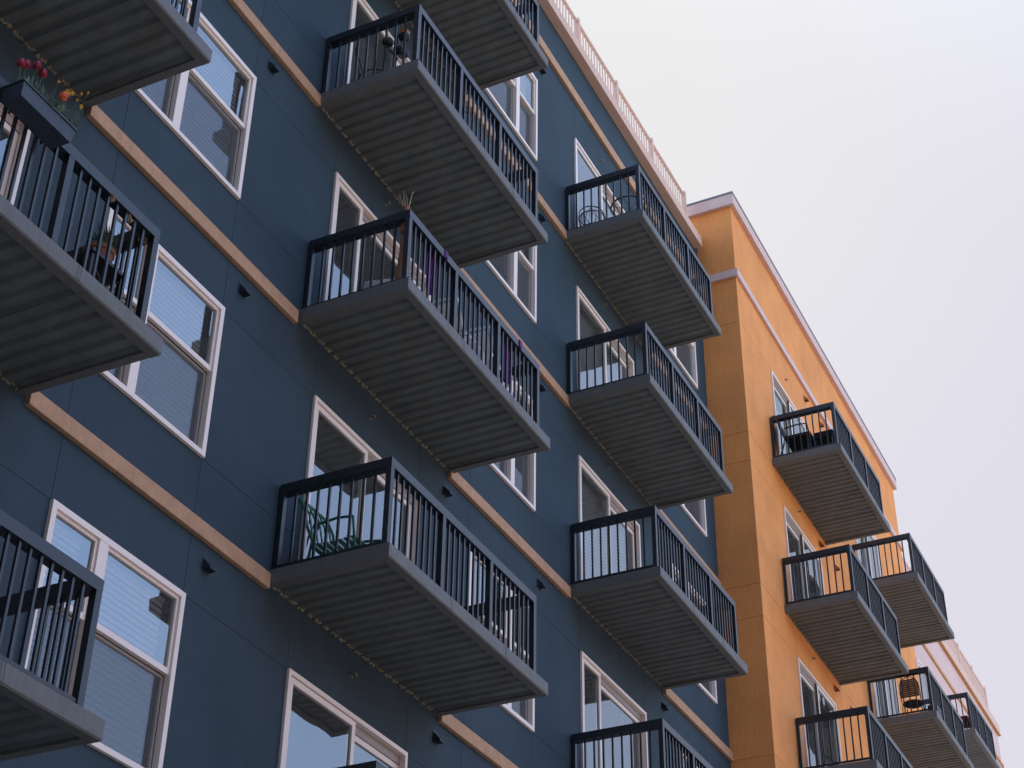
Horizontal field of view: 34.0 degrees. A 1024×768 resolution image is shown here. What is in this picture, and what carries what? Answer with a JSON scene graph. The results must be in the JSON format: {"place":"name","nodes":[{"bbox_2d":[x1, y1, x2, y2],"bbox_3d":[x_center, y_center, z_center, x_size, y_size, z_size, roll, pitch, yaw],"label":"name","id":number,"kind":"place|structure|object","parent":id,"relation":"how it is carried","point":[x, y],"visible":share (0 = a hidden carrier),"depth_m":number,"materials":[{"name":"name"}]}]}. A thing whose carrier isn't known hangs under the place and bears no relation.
{"place":"outdoors","nodes":[
{"label":"outdoors","id":0,"kind":"place"},
{"bbox_2d":[363,276,410,288],"bbox_3d":[-1.366,-0.933,17.584,0.540,0.540,0.159,-6,-47,20],"label":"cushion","id":1,"kind":"object","parent":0,"point":[367,283],"visible":0.11,"depth_m":17.68,"materials":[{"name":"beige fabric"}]},
{"bbox_2d":[395,191,413,278],"bbox_3d":[-1.128,-1.525,17.456,0.109,1.401,0.185,-7,-35,11],"label":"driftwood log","id":2,"kind":"object","parent":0,"point":[400,257],"visible":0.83,"depth_m":17.34,"materials":[{"name":"brown wood"}]},
{"bbox_2d":[434,298,484,363],"bbox_3d":[-0.698,-0.350,18.821,0.550,1.017,0.719,-15,-38,22],"label":"plastic chair","id":3,"kind":"object","parent":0,"point":[444,311],"visible":0.09,"depth_m":18.78,"materials":[{"name":"white plastic"}]},
{"bbox_2d":[461,326,516,399],"bbox_3d":[-0.339,-0.036,19.270,0.550,1.017,0.719,-15,-38,22],"label":"plastic chair","id":4,"kind":"object","parent":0,"point":[484,349],"visible":0.09,"depth_m":19.21,"materials":[{"name":"white plastic"}]},
{"bbox_2d":[610,195,648,214],"bbox_3d":[1.848,-2.469,26.044,0.628,0.716,0.628,-15,-38,22],"label":"bistro table","id":5,"kind":"object","parent":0,"point":[611,207],"visible":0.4,"depth_m":26.11,"materials":[{"name":"black metal"}]},
{"bbox_2d":[555,0,1023,767],"label":"sky","id":6,"kind":"structure","parent":0,"point":[873,150],"materials":[{"name":"white"}]},
{"bbox_2d":[687,191,973,767],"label":"apartment block","id":7,"kind":"structure","parent":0,"point":[840,613],"depth_m":31.17,"materials":[{"name":"orange paint"}]},
{"bbox_2d":[770,370,805,454],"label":"sliding door","id":8,"kind":"structure","parent":7,"relation":"in","point":[782,404],"depth_m":33.19,"materials":[{"name":"glass"}]},
{"bbox_2d":[772,415,817,455],"bbox_3d":[5.332,1.049,31.393,0.719,1.017,0.610,-15,-38,22],"label":"lounge chair","id":9,"kind":"object","parent":7,"relation":"on","point":[798,441],"visible":0.73,"depth_m":31.23,"materials":[{"name":"fabric"}]},
{"bbox_2d":[783,506,824,600],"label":"sliding door","id":10,"kind":"structure","parent":7,"relation":"in","point":[796,540],"depth_m":31.98,"materials":[{"name":"glass"}]},
{"bbox_2d":[797,657,841,767],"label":"sliding door","id":11,"kind":"structure","parent":7,"relation":"in","point":[811,691],"depth_m":29.81,"materials":[{"name":"glass"}]},
{"bbox_2d":[815,429,833,445],"bbox_3d":[5.867,1.178,31.049,0.360,0.420,0.520,-15,-38,22],"label":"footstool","id":12,"kind":"object","parent":7,"relation":"on","point":[824,436],"visible":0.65,"depth_m":30.96,"materials":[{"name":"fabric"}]},
{"bbox_2d":[855,535,882,578],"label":"sliding door","id":13,"kind":"structure","parent":7,"relation":"in","point":[864,553],"depth_m":37.50,"materials":[{"name":"white plastic"}]},
{"bbox_2d":[872,679,900,718],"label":"sliding door","id":14,"kind":"structure","parent":7,"relation":"in","point":[892,683],"depth_m":35.50,"materials":[{"name":"white plastic"}]},
{"bbox_2d":[899,676,922,714],"bbox_3d":[8.016,6.364,33.441,0.437,0.940,0.479,-15,-38,22],"label":"wicker chair","id":15,"kind":"object","parent":7,"relation":"on","point":[913,701],"visible":0.63,"depth_m":33.42,"materials":[{"name":"brown wicker"}]},
{"bbox_2d":[928,704,942,718],"bbox_3d":[8.413,6.585,33.226,0.185,0.300,0.400,-15,-38,22],"label":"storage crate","id":16,"kind":"object","parent":7,"relation":"on","point":[938,709],"visible":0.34,"depth_m":33.20,"materials":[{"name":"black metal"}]},
{"bbox_2d":[902,556,1003,767],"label":"apartment block","id":17,"kind":"structure","parent":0,"point":[953,673],"depth_m":45.14,"materials":[{"name":"white paint"}]},
{"bbox_2d":[916,658,929,711],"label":"sliding door","id":18,"kind":"structure","parent":17,"relation":"in","point":[923,677],"depth_m":42.96,"materials":[{"name":"white plastic"}]},
{"bbox_2d":[960,715,969,728],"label":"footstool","id":19,"kind":"object","parent":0,"point":[966,720],"visible":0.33,"depth_m":40.65,"materials":[{"name":"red metal"}]},
{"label":"pavement","id":20,"kind":"structure","parent":0,"visible":0},
{"bbox_2d":[0,0,747,767],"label":"apartment block","id":21,"kind":"structure","parent":20,"relation":"on","point":[218,388],"depth_m":17.40,"materials":[{"name":"blue paint"}]},
{"bbox_2d":[0,102,30,204],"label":"sliding door","id":22,"kind":"structure","parent":21,"relation":"in","point":[9,118],"depth_m":13.71,"materials":[{"name":"white plastic"}]},
{"bbox_2d":[1,78,77,149],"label":"planter box","id":23,"kind":"object","parent":21,"relation":"attached to","point":[33,110],"visible":1,"depth_m":11.68,"materials":[{"name":"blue stone"}]},
{"bbox_2d":[16,58,28,80],"bbox_3d":[-3.421,-2.150,11.662,0.069,0.275,0.116,-27,-43,34],"label":"tulip","id":24,"kind":"object","parent":23,"relation":"on","point":[20,62],"visible":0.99,"depth_m":11.68,"materials":[{"name":"red plant"}]},
{"bbox_2d":[23,59,33,83],"bbox_3d":[-3.404,-2.141,11.724,0.108,0.330,0.066,15,-37,-19],"label":"tulip","id":25,"kind":"object","parent":23,"relation":"in","point":[27,64],"visible":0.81,"depth_m":11.77,"materials":[{"name":"red plant"}]},
{"bbox_2d":[28,60,41,87],"bbox_3d":[-3.364,-2.145,11.752,0.089,0.370,0.099,-15,-38,22],"label":"tulip","id":26,"kind":"object","parent":23,"relation":"in","point":[37,64],"visible":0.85,"depth_m":11.83,"materials":[{"name":"red plant"}]},
{"bbox_2d":[8,76,76,127],"bbox_3d":[-3.320,-1.983,11.810,0.272,0.169,0.599,-15,-38,22],"label":"foliage","id":27,"kind":"object","parent":23,"relation":"on","point":[53,103],"visible":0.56,"depth_m":11.78,"materials":[{"name":"green plant"}]},
{"bbox_2d":[38,68,46,93],"bbox_3d":[-3.332,-2.093,11.801,0.092,0.340,0.068,-27,-43,34],"label":"tulip","id":28,"kind":"object","parent":23,"relation":"on","point":[42,72],"visible":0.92,"depth_m":11.85,"materials":[{"name":"red plant"}]},
{"bbox_2d":[51,91,67,111],"bbox_3d":[-3.200,-1.991,11.787,0.126,0.161,0.103,14,-37,-19],"label":"tulip","id":29,"kind":"object","parent":23,"relation":"in","point":[63,95],"visible":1,"depth_m":11.80,"materials":[{"name":"orange plant"}]},
{"bbox_2d":[71,91,88,127],"bbox_3d":[-3.165,-1.955,12.230,0.078,0.603,0.125,-15,-38,22],"label":"daisy","id":30,"kind":"object","parent":23,"relation":"in","point":[82,110],"visible":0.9,"depth_m":12.26,"materials":[{"name":"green plant"}]},
{"bbox_2d":[69,246,122,297],"bbox_3d":[-3.187,-0.683,12.471,0.400,0.450,0.400,-15,-38,22],"label":"side table","id":31,"kind":"object","parent":21,"relation":"on","point":[89,264],"visible":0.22,"depth_m":12.51,"materials":[{"name":"black metal"}]},
{"bbox_2d":[83,222,118,261],"bbox_3d":[-3.143,-1.022,12.727,0.270,0.398,0.283,20,-39,-25],"label":"potted plant","id":32,"kind":"object","parent":31,"relation":"on","point":[104,243],"visible":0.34,"depth_m":12.70,"materials":[{"name":"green plant"}]},
{"bbox_2d":[25,499,185,767],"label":"window","id":33,"kind":"structure","parent":21,"relation":"in","point":[125,666],"depth_m":13.61,"materials":[{"name":"glass"}]},
{"bbox_2d":[105,193,147,244],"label":"string lights","id":34,"kind":"object","parent":21,"relation":"hanging from","point":[128,219],"visible":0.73,"depth_m":12.71,"materials":[{"name":"black metal"}]},
{"bbox_2d":[100,206,224,457],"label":"window","id":35,"kind":"structure","parent":21,"relation":"in","point":[165,385],"depth_m":15.31,"materials":[{"name":"white plastic"}]},
{"bbox_2d":[135,0,256,199],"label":"window","id":36,"kind":"structure","parent":21,"relation":"in","point":[200,104],"depth_m":17.06,"materials":[{"name":"white plastic"}]},
{"bbox_2d":[299,497,380,557],"bbox_3d":[-1.676,1.561,16.195,0.719,1.017,0.550,-15,-38,22],"label":"garden chair","id":37,"kind":"object","parent":21,"relation":"on","point":[330,546],"visible":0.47,"depth_m":16.09,"materials":[{"name":"green paint"}]},
{"bbox_2d":[278,668,407,767],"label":"sliding door","id":38,"kind":"structure","parent":21,"relation":"in","point":[317,731],"depth_m":16.69,"materials":[{"name":"glass"}]},
{"bbox_2d":[298,395,417,563],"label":"sliding door","id":39,"kind":"structure","parent":21,"relation":"in","point":[333,445],"depth_m":18.42,"materials":[{"name":"glass"}]},
{"bbox_2d":[355,46,381,79],"bbox_3d":[-1.617,-3.533,19.471,0.479,0.940,0.437,2,-35,-2],"label":"bistro chair","id":40,"kind":"object","parent":21,"relation":"on","point":[359,74],"visible":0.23,"depth_m":19.34,"materials":[{"name":"black metal"}]},
{"bbox_2d":[322,172,430,301],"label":"sliding door","id":41,"kind":"structure","parent":21,"relation":"in","point":[348,211],"depth_m":19.74,"materials":[{"name":"white plastic"}]},
{"bbox_2d":[343,0,409,84],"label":"sliding door","id":42,"kind":"structure","parent":21,"relation":"in","point":[355,20],"depth_m":21.06,"materials":[{"name":"white plastic"}]},
{"bbox_2d":[382,28,409,66],"bbox_3d":[-1.338,-3.724,19.105,0.315,0.852,0.334,3,-35,-4],"label":"plant stand","id":43,"kind":"object","parent":21,"relation":"on","point":[388,42],"visible":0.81,"depth_m":19.07,"materials":[{"name":"black metal"}]},
{"bbox_2d":[426,249,447,294],"bbox_3d":[-0.814,-1.208,17.838,0.146,0.626,0.260,-15,-38,22],"label":"cloth","id":44,"kind":"object","parent":21,"relation":"hanging from","point":[436,266],"visible":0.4,"depth_m":17.89,"materials":[{"name":"purple fabric"}]},
{"bbox_2d":[469,551,534,731],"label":"window","id":45,"kind":"structure","parent":21,"relation":"in","point":[514,709],"depth_m":20.22,"materials":[{"name":"glass"}]},
{"bbox_2d":[484,246,536,323],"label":"window","id":46,"kind":"structure","parent":21,"relation":"in","point":[511,268],"depth_m":23.78,"materials":[{"name":"white plastic"}]},
{"bbox_2d":[484,73,537,161],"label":"window","id":47,"kind":"structure","parent":21,"relation":"in","point":[510,97],"depth_m":25.59,"materials":[{"name":"white plastic"}]},
{"bbox_2d":[503,340,521,383],"bbox_3d":[-0.010,-0.275,19.178,0.146,0.626,0.260,-15,-38,22],"label":"cloth","id":48,"kind":"object","parent":21,"relation":"hanging from","point":[520,344],"visible":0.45,"depth_m":19.17,"materials":[{"name":"purple fabric"}]},
{"bbox_2d":[489,353,535,511],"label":"window","id":49,"kind":"structure","parent":21,"relation":"in","point":[511,471],"depth_m":22.02,"materials":[{"name":"glass"}]},
{"bbox_2d":[578,205,605,225],"bbox_3d":[1.250,-2.574,26.106,0.437,0.940,0.479,1,-35,0],"label":"bistro chair","id":50,"kind":"object","parent":21,"relation":"on","point":[581,221],"visible":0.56,"depth_m":26.12,"materials":[{"name":"black metal"}]},
{"bbox_2d":[574,137,624,227],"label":"sliding door","id":51,"kind":"structure","parent":21,"relation":"in","point":[580,174],"depth_m":28.14,"materials":[{"name":"white plastic"}]},
{"bbox_2d":[576,286,634,389],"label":"sliding door","id":52,"kind":"structure","parent":21,"relation":"in","point":[589,323],"depth_m":26.18,"materials":[{"name":"white plastic"}]},
{"bbox_2d":[578,455,640,579],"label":"sliding door","id":53,"kind":"structure","parent":21,"relation":"in","point":[595,500],"depth_m":24.53,"materials":[{"name":"glass"}]},
{"bbox_2d":[580,651,648,767],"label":"sliding door","id":54,"kind":"structure","parent":21,"relation":"in","point":[603,704],"depth_m":22.97,"materials":[{"name":"glass"}]},
{"bbox_2d":[668,342,697,388],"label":"window","id":55,"kind":"structure","parent":21,"relation":"in","point":[679,353],"depth_m":30.53,"materials":[{"name":"white plastic"}]},
{"bbox_2d":[680,751,697,767],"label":"window","id":56,"kind":"structure","parent":21,"relation":"in","point":[680,751],"depth_m":24.78,"materials":[{"name":"glass"}]},
{"bbox_2d":[680,499,706,536],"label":"window","id":57,"kind":"structure","parent":21,"relation":"in","point":[689,508],"depth_m":28.68,"materials":[{"name":"glass"}]},
{"bbox_2d":[672,563,717,703],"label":"window","id":58,"kind":"structure","parent":21,"relation":"in","point":[712,694],"depth_m":26.83,"materials":[{"name":"white plastic"}]}
]}

